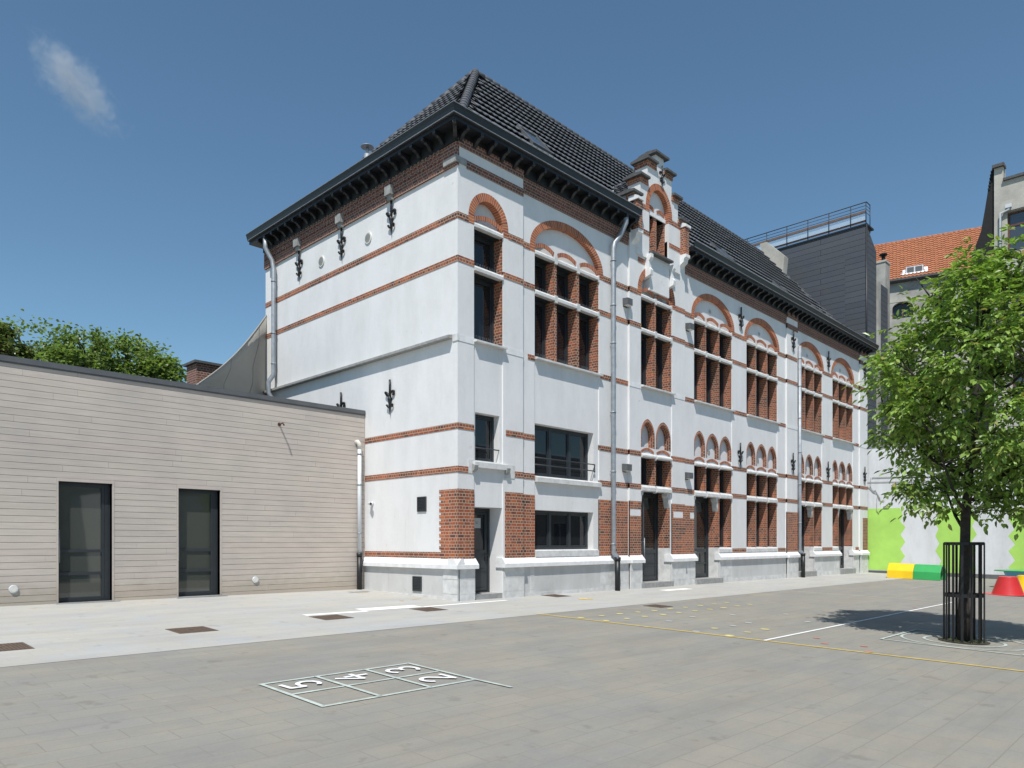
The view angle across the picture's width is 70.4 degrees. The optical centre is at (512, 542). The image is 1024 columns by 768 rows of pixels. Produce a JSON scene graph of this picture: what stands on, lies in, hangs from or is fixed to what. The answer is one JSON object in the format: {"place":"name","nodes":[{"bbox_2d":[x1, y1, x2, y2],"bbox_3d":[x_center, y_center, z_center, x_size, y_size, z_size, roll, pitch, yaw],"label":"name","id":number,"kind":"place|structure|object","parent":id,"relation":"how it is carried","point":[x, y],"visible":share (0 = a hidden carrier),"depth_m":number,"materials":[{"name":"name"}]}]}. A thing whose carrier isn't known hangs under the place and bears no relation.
{"place":"outdoors","nodes":[
{"label":"outdoors","id":0,"kind":"place"},
{"bbox_2d":[0,572,900,666],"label":"pavement","id":1,"kind":"structure","parent":0,"point":[58,632],"depth_m":14.03,"materials":[{"name":"grey concrete"}]},
{"bbox_2d":[0,642,34,651],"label":"manhole cover","id":2,"kind":"object","parent":1,"relation":"on","point":[13,646],"visible":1,"depth_m":9.89,"materials":[{"name":"orange metal"}]},
{"bbox_2d":[165,626,218,633],"bbox_3d":[-5.241,1.434,11.875,0.620,0.028,0.620,3,2,44],"label":"manhole cover","id":3,"kind":"object","parent":1,"relation":"on","point":[184,630],"visible":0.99,"depth_m":11.83,"materials":[{"name":"orange metal"}]},
{"bbox_2d":[309,614,353,619],"bbox_3d":[-3.470,1.442,13.947,0.620,0.028,0.620,3,2,44],"label":"manhole cover","id":4,"kind":"object","parent":1,"relation":"on","point":[329,617],"visible":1,"depth_m":13.90,"materials":[{"name":"orange metal"}]},
{"bbox_2d":[411,607,446,611],"bbox_3d":[-1.808,1.453,15.721,0.600,0.028,0.600,3,2,44],"label":"manhole cover","id":5,"kind":"object","parent":1,"relation":"on","point":[427,609],"visible":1,"depth_m":15.67,"materials":[{"name":"orange metal"}]},
{"bbox_2d":[303,588,687,615],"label":"bleached paving","id":6,"kind":"structure","parent":1,"relation":"on","point":[383,608],"depth_m":15.84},
{"bbox_2d":[541,594,567,596],"bbox_3d":[1.198,1.456,19.774,0.600,0.028,0.600,3,2,44],"label":"manhole cover","id":7,"kind":"object","parent":1,"relation":"on","point":[553,595],"visible":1,"depth_m":19.72,"materials":[{"name":"orange metal"}]},
{"bbox_2d":[0,577,1023,767],"bbox_3d":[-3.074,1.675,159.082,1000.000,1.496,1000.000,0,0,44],"label":"ground","id":8,"kind":"structure","parent":0,"point":[584,693],"depth_m":7.85,"materials":[{"name":"grey concrete"}]},
{"bbox_2d":[0,322,37,358],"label":"park tree","id":9,"kind":"object","parent":8,"relation":"on","point":[20,349],"visible":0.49,"depth_m":42.88,"materials":[{"name":"green plant"}]},
{"bbox_2d":[0,309,91,359],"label":"park tree","id":10,"kind":"object","parent":8,"relation":"on","point":[37,346],"visible":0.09,"depth_m":45.96,"materials":[{"name":"green plant"}]},
{"bbox_2d":[22,319,138,374],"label":"park tree","id":11,"kind":"object","parent":8,"relation":"on","point":[67,353],"visible":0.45,"depth_m":42.49,"materials":[{"name":"green plant"}]},
{"bbox_2d":[76,328,173,375],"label":"park tree","id":12,"kind":"object","parent":8,"relation":"on","point":[124,344],"visible":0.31,"depth_m":44.73,"materials":[{"name":"green plant"}]},
{"bbox_2d":[128,353,186,382],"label":"park tree","id":13,"kind":"object","parent":8,"relation":"on","point":[168,368],"visible":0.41,"depth_m":44.08,"materials":[{"name":"green plant"}]},
{"bbox_2d":[0,354,364,606],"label":"timber clad building","id":14,"kind":"structure","parent":8,"relation":"on","point":[116,487],"depth_m":16.50,"materials":[{"name":"beige wood"}]},
{"bbox_2d":[8,585,17,592],"bbox_3d":[-9.899,0.931,14.409,0.036,0.168,0.168,0,0,44],"label":"wall spotlight","id":15,"kind":"object","parent":14,"relation":"attached to","point":[13,589],"depth_m":14.39,"materials":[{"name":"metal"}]},
{"bbox_2d":[59,482,109,601],"bbox_3d":[-9.118,-0.009,15.450,0.123,2.520,1.020,0,0,44],"label":"door","id":16,"kind":"structure","parent":14,"relation":"in","point":[84,508],"depth_m":15.47,"materials":[{"name":"black glass"}]},
{"bbox_2d":[178,489,217,595],"bbox_3d":[-7.449,0.001,17.160,0.123,2.500,0.980,0,0,44],"label":"door","id":17,"kind":"structure","parent":14,"relation":"in","point":[197,509],"depth_m":17.20,"materials":[{"name":"black glass"}]},
{"bbox_2d":[183,359,222,383],"bbox_3d":[-10.298,-4.729,24.274,0.980,2.440,1.020,0,0,44],"label":"brick chimney","id":18,"kind":"object","parent":14,"relation":"on","point":[198,371],"visible":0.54,"depth_m":23.89,"materials":[{"name":"brick"}]},
{"bbox_2d":[252,576,258,582],"bbox_3d":[-6.371,0.931,18.023,0.036,0.168,0.168,0,0,44],"label":"wall spotlight","id":19,"kind":"object","parent":14,"relation":"attached to","point":[255,579],"depth_m":18.00,"materials":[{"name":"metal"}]},
{"bbox_2d":[354,440,362,589],"bbox_3d":[-4.259,-0.718,20.126,0.198,4.257,0.203,0,0,44],"label":"white downpipe","id":20,"kind":"object","parent":14,"relation":"attached to","point":[359,514],"visible":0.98,"depth_m":20.08,"materials":[{"name":"metal"}]},
{"bbox_2d":[279,680,321,688],"bbox_3d":[-2.329,1.569,8.034,0.272,0.011,0.448,0,0,44],"label":"number five","id":21,"kind":"object","parent":8,"relation":"on","point":[300,685],"visible":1,"depth_m":7.99,"materials":[{"name":"white paint"}]},
{"bbox_2d":[335,673,365,678],"bbox_3d":[-1.883,1.574,8.535,0.380,0.011,0.300,0,0,-12],"label":"number four","id":22,"kind":"object","parent":8,"relation":"on","point":[360,677],"visible":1,"depth_m":8.47,"materials":[{"name":"white paint"}]},
{"bbox_2d":[258,663,511,706],"bbox_3d":[-1.400,1.598,8.115,1.891,0.070,2.115,0,0,44],"label":"hopscotch grid","id":23,"kind":"object","parent":8,"relation":"on","point":[321,705],"visible":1,"depth_m":8.19,"materials":[{"name":"white paint"}]},
{"bbox_2d":[385,666,419,672],"bbox_3d":[-1.364,1.576,9.003,0.294,0.010,0.466,0,0,44],"label":"number three","id":24,"kind":"object","parent":8,"relation":"on","point":[399,668],"visible":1,"depth_m":9.04,"materials":[{"name":"white paint"}]},
{"bbox_2d":[419,674,456,681],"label":"number two","id":25,"kind":"structure","parent":8,"relation":"on","point":[422,678],"depth_m":8.56,"materials":[{"name":"white paint"}]},
{"bbox_2d":[246,68,878,601],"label":"school building","id":26,"kind":"structure","parent":8,"relation":"on","point":[460,270],"depth_m":21.65,"materials":[{"name":"paint"}]},
{"bbox_2d":[196,314,266,394],"bbox_3d":[-8.547,-5.878,22.479,0.114,4.671,5.012,0,0,8],"label":"shade sail","id":27,"kind":"object","parent":26,"relation":"attached to","point":[242,368],"visible":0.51,"depth_m":23.19,"materials":[{"name":"fabric"}]},
{"bbox_2d":[474,518,480,527],"bbox_3d":[-0.917,-0.499,18.721,0.004,0.260,0.280,0,0,44],"label":"notice","id":28,"kind":"object","parent":26,"relation":"attached to","point":[477,522],"visible":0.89,"depth_m":18.74,"materials":[{"name":"paper"}]},
{"bbox_2d":[474,508,489,592],"bbox_3d":[-0.946,0.206,18.722,0.143,2.190,1.004,0,0,44],"label":"door","id":29,"kind":"structure","parent":26,"relation":"in","point":[481,535],"depth_m":18.93,"materials":[{"name":"wood"}]},
{"bbox_2d":[474,235,493,271],"bbox_3d":[-0.846,-7.359,18.625,0.060,1.000,1.020,0,0,44],"label":"window","id":30,"kind":"structure","parent":26,"relation":"in","point":[483,248],"depth_m":18.76,"materials":[{"name":"black glass"}]},
{"bbox_2d":[474,277,493,343],"bbox_3d":[-0.846,-5.904,18.625,0.060,1.730,1.020,0,0,44],"label":"window","id":31,"kind":"structure","parent":26,"relation":"in","point":[483,290],"depth_m":18.76,"materials":[{"name":"black glass"}]},
{"bbox_2d":[475,414,493,461],"bbox_3d":[-0.796,-2.649,18.548,0.060,1.220,0.880,0,0,44],"label":"window","id":32,"kind":"structure","parent":26,"relation":"in","point":[484,425],"depth_m":18.66,"materials":[{"name":"black glass"}]},
{"bbox_2d":[516,124,553,156],"bbox_3d":[0.685,-12.119,21.924,0.774,0.955,0.960,0,0,44],"label":"roof window","id":33,"kind":"structure","parent":26,"relation":"in","point":[534,140],"depth_m":21.84,"materials":[{"name":"grey glass"}]},
{"bbox_2d":[535,261,545,292],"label":"window","id":34,"kind":"structure","parent":26,"relation":"in","point":[540,269],"depth_m":20.43,"materials":[{"name":"black glass"}]},
{"bbox_2d":[535,300,545,358],"bbox_3d":[0.647,-5.904,20.255,0.060,1.730,0.820,0,0,44],"label":"window","id":35,"kind":"structure","parent":26,"relation":"in","point":[540,308],"depth_m":20.43,"materials":[{"name":"black glass"}]},
{"bbox_2d":[535,425,587,480],"bbox_3d":[1.344,-2.534,20.840,0.060,1.450,2.610,0,0,44],"label":"window","id":36,"kind":"structure","parent":26,"relation":"in","point":[552,443],"depth_m":20.92,"materials":[{"name":"black glass"}]},
{"bbox_2d":[535,510,587,549],"bbox_3d":[1.344,-0.344,20.840,0.060,1.110,2.610,0,0,44],"label":"window","id":37,"kind":"structure","parent":26,"relation":"in","point":[553,529],"depth_m":20.92,"materials":[{"name":"black glass"}]},
{"bbox_2d":[557,270,567,300],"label":"window","id":38,"kind":"structure","parent":26,"relation":"in","point":[562,278],"depth_m":21.12,"materials":[{"name":"black glass"}]},
{"bbox_2d":[557,308,567,364],"bbox_3d":[1.313,-5.904,20.937,0.060,1.730,0.875,0,0,44],"label":"window","id":39,"kind":"structure","parent":26,"relation":"in","point":[562,316],"depth_m":21.12,"materials":[{"name":"black glass"}]},
{"bbox_2d":[579,279,588,308],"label":"window","id":40,"kind":"structure","parent":26,"relation":"in","point":[583,286],"depth_m":21.81,"materials":[{"name":"black glass"}]},
{"bbox_2d":[579,316,588,369],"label":"window","id":41,"kind":"structure","parent":26,"relation":"in","point":[583,322],"depth_m":21.81,"materials":[{"name":"black glass"}]},
{"bbox_2d":[622,464,631,472],"bbox_3d":[3.569,-2.319,22.602,0.220,0.260,0.260,0,0,44],"label":"wall lamp","id":42,"kind":"object","parent":26,"relation":"attached to","point":[626,468],"visible":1,"depth_m":22.52,"materials":[{"name":"plastic"}]},
{"bbox_2d":[623,297,632,307],"bbox_3d":[3.597,-7.479,22.631,0.220,0.260,0.260,0,0,44],"label":"wall lamp","id":43,"kind":"object","parent":26,"relation":"attached to","point":[627,302],"visible":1,"depth_m":22.56,"materials":[{"name":"plastic"}]},
{"bbox_2d":[641,303,645,328],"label":"window","id":44,"kind":"structure","parent":26,"relation":"in","point":[643,307],"depth_m":23.93,"materials":[{"name":"black glass"}]},
{"bbox_2d":[641,337,645,384],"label":"window","id":45,"kind":"structure","parent":26,"relation":"in","point":[643,340],"depth_m":23.93,"materials":[{"name":"black glass"}]},
{"bbox_2d":[641,459,645,484],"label":"window","id":46,"kind":"structure","parent":26,"relation":"in","point":[643,462],"depth_m":23.93,"materials":[{"name":"black glass"}]},
{"bbox_2d":[641,493,657,581],"bbox_3d":[4.381,-0.174,24.177,0.144,2.950,1.730,0,0,44],"label":"door","id":47,"kind":"structure","parent":26,"relation":"in","point":[649,504],"depth_m":24.51,"materials":[{"name":"black glass"}]},
{"bbox_2d":[656,310,661,334],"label":"window","id":48,"kind":"structure","parent":26,"relation":"in","point":[658,313],"depth_m":24.60,"materials":[{"name":"black glass"}]},
{"bbox_2d":[656,342,661,389],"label":"window","id":49,"kind":"structure","parent":26,"relation":"in","point":[658,345],"depth_m":24.60,"materials":[{"name":"black glass"}]},
{"bbox_2d":[656,461,661,486],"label":"window","id":50,"kind":"structure","parent":26,"relation":"in","point":[658,464],"depth_m":24.60,"materials":[{"name":"black glass"}]},
{"bbox_2d":[685,472,692,479],"bbox_3d":[6.139,-2.309,25.235,0.220,0.260,0.260,0,0,44],"label":"wall lamp","id":51,"kind":"object","parent":26,"relation":"attached to","point":[688,475],"visible":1,"depth_m":25.15,"materials":[{"name":"plastic"}]},
{"bbox_2d":[685,323,693,331],"bbox_3d":[6.181,-7.499,25.278,0.220,0.260,0.260,0,0,44],"label":"wall lamp","id":52,"kind":"object","parent":26,"relation":"attached to","point":[689,326],"visible":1,"depth_m":25.21,"materials":[{"name":"plastic"}]},
{"bbox_2d":[694,326,696,348],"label":"window","id":53,"kind":"structure","parent":26,"relation":"in","point":[695,328],"depth_m":26.41,"materials":[{"name":"black glass"}]},
{"bbox_2d":[694,356,696,399],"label":"window","id":54,"kind":"structure","parent":26,"relation":"in","point":[695,358],"depth_m":26.41,"materials":[{"name":"black glass"}]},
{"bbox_2d":[694,467,696,490],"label":"window","id":55,"kind":"structure","parent":26,"relation":"in","point":[695,468],"depth_m":26.41,"materials":[{"name":"black glass"}]},
{"bbox_2d":[694,497,708,577],"bbox_3d":[6.733,-0.174,26.633,0.080,2.950,1.750,0,0,44],"label":"door","id":56,"kind":"structure","parent":26,"relation":"in","point":[701,506],"depth_m":26.97,"materials":[{"name":"black glass"}]},
{"bbox_2d":[706,331,710,353],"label":"window","id":57,"kind":"structure","parent":26,"relation":"in","point":[708,335],"depth_m":27.11,"materials":[{"name":"black glass"}]},
{"bbox_2d":[706,361,710,403],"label":"window","id":58,"kind":"structure","parent":26,"relation":"in","point":[708,364],"depth_m":27.11,"materials":[{"name":"black glass"}]},
{"bbox_2d":[706,469,710,491],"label":"window","id":59,"kind":"structure","parent":26,"relation":"in","point":[708,471],"depth_m":27.11,"materials":[{"name":"black glass"}]},
{"bbox_2d":[719,337,722,357],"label":"window","id":60,"kind":"structure","parent":26,"relation":"in","point":[720,339],"depth_m":27.79,"materials":[{"name":"black glass"}]},
{"bbox_2d":[719,365,722,406],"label":"window","id":61,"kind":"structure","parent":26,"relation":"in","point":[720,367],"depth_m":27.79,"materials":[{"name":"black glass"}]},
{"bbox_2d":[719,471,722,492],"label":"window","id":62,"kind":"structure","parent":26,"relation":"in","point":[720,472],"depth_m":27.79,"materials":[{"name":"black glass"}]},
{"bbox_2d":[719,499,722,546],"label":"window","id":63,"kind":"structure","parent":26,"relation":"in","point":[720,501],"depth_m":27.79,"materials":[{"name":"black glass"}]},
{"bbox_2d":[710,242,735,262],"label":"roof window","id":64,"kind":"structure","parent":26,"relation":"in","point":[719,248],"depth_m":29.68,"materials":[{"name":"grey glass"}]},
{"bbox_2d":[746,348,747,367],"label":"window","id":65,"kind":"structure","parent":26,"relation":"in","point":[746,348],"depth_m":29.28,"materials":[{"name":"black glass"}]},
{"bbox_2d":[746,375,747,413],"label":"window","id":66,"kind":"structure","parent":26,"relation":"in","point":[746,375],"depth_m":29.28,"materials":[{"name":"black glass"}]},
{"bbox_2d":[746,475,747,495],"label":"window","id":67,"kind":"structure","parent":26,"relation":"in","point":[746,475],"depth_m":29.28,"materials":[{"name":"black glass"}]},
{"bbox_2d":[746,502,747,546],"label":"window","id":68,"kind":"structure","parent":26,"relation":"in","point":[746,502],"depth_m":29.27,"materials":[{"name":"black glass"}]},
{"bbox_2d":[756,352,758,371],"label":"window","id":69,"kind":"structure","parent":26,"relation":"in","point":[757,354],"depth_m":29.95,"materials":[{"name":"black glass"}]},
{"bbox_2d":[756,378,758,416],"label":"window","id":70,"kind":"structure","parent":26,"relation":"in","point":[757,380],"depth_m":29.95,"materials":[{"name":"black glass"}]},
{"bbox_2d":[756,476,758,496],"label":"window","id":71,"kind":"structure","parent":26,"relation":"in","point":[757,477],"depth_m":29.95,"materials":[{"name":"black glass"}]},
{"bbox_2d":[756,503,758,546],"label":"window","id":72,"kind":"structure","parent":26,"relation":"in","point":[757,504],"depth_m":29.95,"materials":[{"name":"black glass"}]},
{"bbox_2d":[768,383,768,418],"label":"window","id":73,"kind":"structure","parent":26,"relation":"in","point":[768,383],"depth_m":30.64,"materials":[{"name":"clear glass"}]},
{"bbox_2d":[768,504,768,546],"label":"window","id":74,"kind":"structure","parent":26,"relation":"in","point":[768,504],"depth_m":30.64,"materials":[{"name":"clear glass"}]},
{"bbox_2d":[771,280,789,293],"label":"roof window","id":75,"kind":"structure","parent":26,"relation":"in","point":[777,284],"depth_m":33.31,"materials":[{"name":"grey glass"}]},
{"bbox_2d":[799,507,803,570],"bbox_3d":[12.842,-0.174,32.890,0.080,2.950,1.740,0,0,44],"label":"door","id":76,"kind":"structure","parent":26,"relation":"in","point":[802,507],"depth_m":33.40,"materials":[{"name":"black glass"}]},
{"bbox_2d":[805,396,805,429],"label":"window","id":77,"kind":"structure","parent":26,"relation":"in","point":[805,396],"depth_m":33.37,"materials":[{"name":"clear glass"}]},
{"bbox_2d":[838,510,843,567],"bbox_3d":[16.272,-0.174,36.404,0.080,2.950,1.800,0,0,44],"label":"door","id":78,"kind":"structure","parent":26,"relation":"in","point":[841,513],"depth_m":36.93,"materials":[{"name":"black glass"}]},
{"bbox_2d":[643,604,672,607],"bbox_3d":[3.563,1.557,17.716,0.520,0.028,0.520,3,2,44],"label":"manhole cover","id":79,"kind":"object","parent":8,"relation":"on","point":[658,606],"visible":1,"depth_m":17.65,"materials":[{"name":"orange metal"}]},
{"bbox_2d":[577,602,769,635],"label":"yellow dots","id":80,"kind":"object","parent":8,"relation":"on","point":[678,612],"visible":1,"depth_m":15.86,"materials":[{"name":"paint"}]},
{"bbox_2d":[689,614,831,631],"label":"pale dots","id":81,"kind":"object","parent":8,"relation":"on","point":[745,622],"visible":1,"depth_m":15.29,"materials":[{"name":"paint"}]},
{"bbox_2d":[543,614,1021,670],"bbox_3d":[4.306,1.672,12.372,9.711,0.314,0.060,0,0,39],"label":"yellow line","id":82,"kind":"object","parent":8,"relation":"on","point":[797,644],"visible":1,"depth_m":12.01,"materials":[{"name":"yellow paint"}]},
{"bbox_2d":[744,201,887,444],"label":"slate clad building","id":83,"kind":"structure","parent":8,"relation":"on","point":[833,274],"depth_m":39.50,"materials":[{"name":"black paint"}]},
{"bbox_2d":[762,602,951,640],"bbox_3d":[8.525,1.702,16.701,0.060,0.063,12.160,0,0,44],"label":"white line","id":84,"kind":"object","parent":8,"relation":"on","point":[847,623],"visible":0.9,"depth_m":14.93,"materials":[{"name":"white paint"}]},
{"bbox_2d":[813,607,925,651],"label":"red marks","id":85,"kind":"object","parent":8,"relation":"on","point":[863,646],"visible":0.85,"depth_m":12.21},
{"bbox_2d":[876,252,890,435],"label":"rendered chimney stack","id":86,"kind":"object","parent":8,"relation":"on","point":[883,271],"visible":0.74,"depth_m":50.16,"materials":[{"name":"paint"}]},
{"bbox_2d":[784,581,1016,606],"bbox_3d":[15.752,1.724,24.764,9.410,0.295,10.925,0,0,44],"label":"white cross line","id":87,"kind":"object","parent":8,"relation":"on","point":[900,598],"visible":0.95,"depth_m":22.68,"materials":[{"name":"paint"}]},
{"bbox_2d":[887,563,945,580],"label":"play tunnel","id":88,"kind":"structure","parent":8,"relation":"on","point":[916,571],"depth_m":32.70,"materials":[{"name":"plastic"}]},
{"bbox_2d":[867,437,1023,578],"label":"playground wall","id":89,"kind":"structure","parent":8,"relation":"on","point":[910,540],"depth_m":36.81,"materials":[{"name":"white paint"}]},
{"bbox_2d":[880,629,1023,654],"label":"target marking","id":90,"kind":"object","parent":8,"relation":"on","point":[924,637],"visible":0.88,"depth_m":12.84,"materials":[{"name":"white paint"}]},
{"bbox_2d":[938,637,989,643],"bbox_3d":[8.061,1.755,12.947,0.800,0.026,0.800,0,0,44],"label":"tree pit","id":91,"kind":"object","parent":8,"relation":"on","point":[955,641],"visible":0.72,"depth_m":12.82,"materials":[{"name":"soil"}]},
{"bbox_2d":[843,224,1023,641],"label":"courtyard tree","id":92,"kind":"object","parent":91,"relation":"in","point":[997,283],"visible":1,"depth_m":12.68,"materials":[{"name":"green plant"}]},
{"bbox_2d":[942,637,982,643],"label":"weeds","id":93,"kind":"object","parent":91,"relation":"on","point":[963,641],"visible":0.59,"depth_m":12.89,"materials":[{"name":"green plant"}]},
{"bbox_2d":[943,542,984,643],"bbox_3d":[8.061,0.906,12.947,0.643,1.825,0.642,0,0,44],"label":"tree guard","id":94,"kind":"object","parent":91,"relation":"on","point":[973,595],"visible":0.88,"depth_m":12.79,"materials":[{"name":"black metal"}]},
{"bbox_2d":[972,162,1023,435],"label":"concrete building","id":95,"kind":"structure","parent":8,"relation":"on","point":[1004,202],"depth_m":42.81,"materials":[{"name":"concrete"}]},
{"bbox_2d":[1008,210,1023,250],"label":"window","id":96,"kind":"structure","parent":95,"relation":"in","point":[1015,219],"depth_m":42.58,"materials":[{"name":"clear glass"}]},
{"bbox_2d":[1013,370,1023,412],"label":"window","id":97,"kind":"structure","parent":95,"relation":"in","point":[1020,379],"depth_m":42.51,"materials":[{"name":"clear glass"}]},
{"bbox_2d":[985,576,1023,595],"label":"play cone","id":98,"kind":"object","parent":8,"relation":"on","point":[1007,585],"visible":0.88,"depth_m":24.39,"materials":[{"name":"red plastic"}]},
{"bbox_2d":[994,569,1023,576],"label":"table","id":99,"kind":"object","parent":8,"relation":"on","point":[1012,572],"visible":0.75,"depth_m":27.90,"materials":[{"name":"plastic"}]},
{"bbox_2d":[1017,575,1023,590],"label":"play cone","id":100,"kind":"object","parent":8,"relation":"on","point":[1021,579],"visible":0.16,"depth_m":25.84,"materials":[{"name":"yellow plastic"}]},
{"bbox_2d":[0,0,1023,382],"label":"sky","id":101,"kind":"structure","parent":0,"point":[142,142],"materials":[{"name":"blue"}]},
{"bbox_2d":[874,226,981,437],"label":"orange roof house","id":102,"kind":"structure","parent":0,"point":[911,260],"depth_m":55.80,"materials":[{"name":"tile"}]},
{"bbox_2d":[892,303,912,318],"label":"window","id":103,"kind":"structure","parent":102,"relation":"in","point":[900,306],"depth_m":55.78,"materials":[{"name":"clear glass"}]},
{"bbox_2d":[934,339,952,367],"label":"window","id":104,"kind":"structure","parent":102,"relation":"in","point":[946,339],"depth_m":54.38,"materials":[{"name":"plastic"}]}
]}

